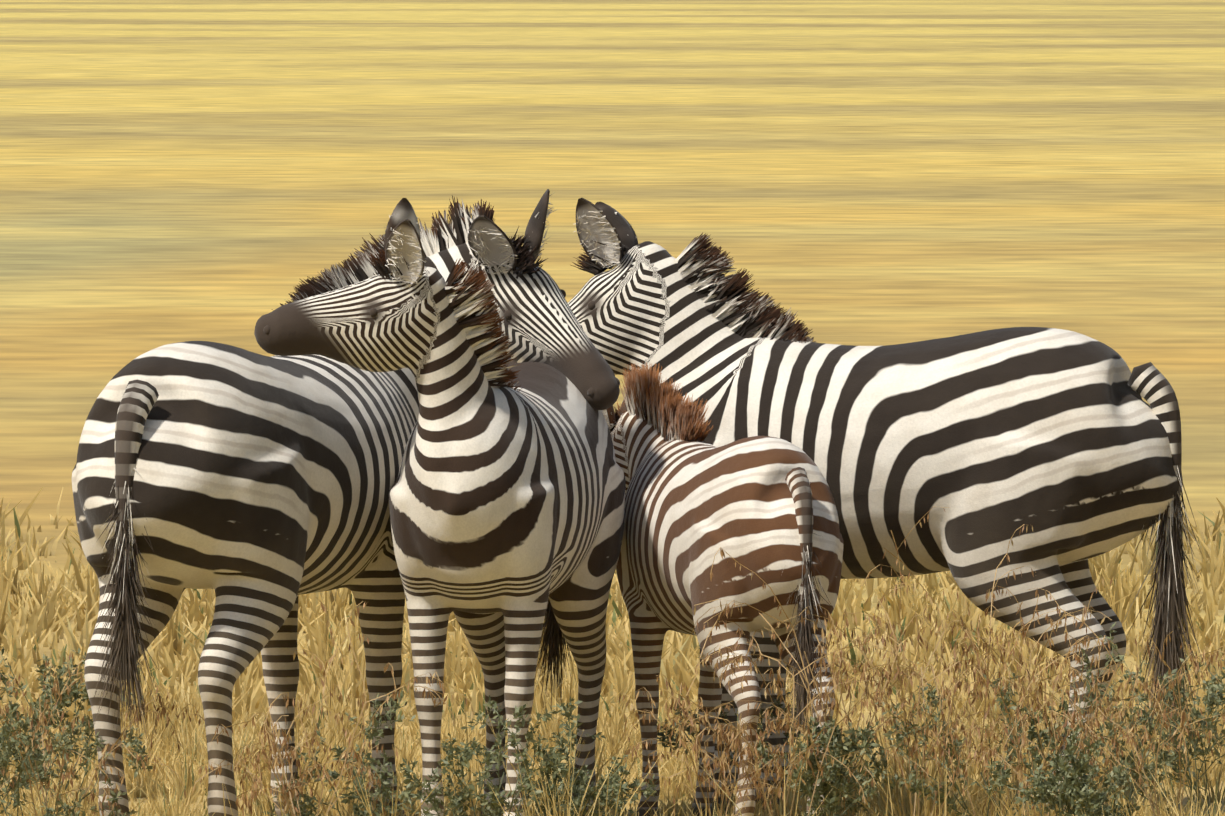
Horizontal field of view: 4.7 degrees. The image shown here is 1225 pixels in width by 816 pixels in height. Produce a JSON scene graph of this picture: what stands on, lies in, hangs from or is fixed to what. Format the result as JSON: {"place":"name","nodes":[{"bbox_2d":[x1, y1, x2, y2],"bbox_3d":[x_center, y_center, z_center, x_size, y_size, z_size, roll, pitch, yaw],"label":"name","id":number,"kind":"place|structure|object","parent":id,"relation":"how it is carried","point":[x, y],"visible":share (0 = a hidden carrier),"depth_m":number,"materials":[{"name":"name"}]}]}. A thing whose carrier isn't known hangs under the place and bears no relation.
{"place":"outdoors","nodes":[
{"label":"outdoors","id":0,"kind":"place"},
{"bbox_2d":[0,0,1224,815],"bbox_3d":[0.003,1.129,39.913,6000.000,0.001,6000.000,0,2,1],"label":"ground","id":1,"kind":"structure","parent":0,"point":[838,172],"depth_m":150.10,"materials":[{"name":"yellow plant"}]},
{"bbox_2d":[72,189,619,815],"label":"zebra","id":2,"kind":"object","parent":1,"relation":"on","point":[250,489],"visible":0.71,"depth_m":39.21},
{"bbox_2d":[254,198,625,815],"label":"zebra","id":3,"kind":"object","parent":1,"relation":"on","point":[507,500],"visible":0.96,"depth_m":39.32},
{"bbox_2d":[0,600,1224,815],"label":"tall grass","id":4,"kind":"structure","parent":1,"relation":"on","point":[476,766],"depth_m":40.97,"materials":[{"name":"plant"}]},
{"bbox_2d":[0,621,1224,815],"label":"weed","id":5,"kind":"object","parent":1,"relation":"on","point":[1091,797],"depth_m":39.10,"materials":[{"name":"green plant"}]},
{"bbox_2d":[0,507,1224,815],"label":"seed grass stems","id":6,"kind":"object","parent":1,"relation":"on","point":[810,703],"visible":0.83,"depth_m":39.05,"materials":[{"name":"beige plant"}]},
{"bbox_2d":[0,509,1224,815],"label":"seed grass spikelets","id":7,"kind":"object","parent":6,"relation":"attached to","point":[730,731],"visible":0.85,"depth_m":39.04,"materials":[{"name":"beige plant"}]},
{"bbox_2d":[601,362,842,815],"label":"zebra foal","id":8,"kind":"object","parent":1,"relation":"on","point":[763,508],"visible":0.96,"depth_m":39.75},
{"bbox_2d":[505,198,1204,813],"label":"zebra","id":9,"kind":"object","parent":1,"relation":"on","point":[1065,446],"visible":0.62,"depth_m":40.54},
{"bbox_2d":[0,487,1224,732],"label":"grass","id":10,"kind":"structure","parent":0,"point":[34,605],"depth_m":49.30,"materials":[{"name":"plant"}]},
{"bbox_2d":[0,691,1224,815],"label":"grass","id":11,"kind":"structure","parent":0,"point":[173,762],"depth_m":42.05,"materials":[{"name":"plant"}]}
]}

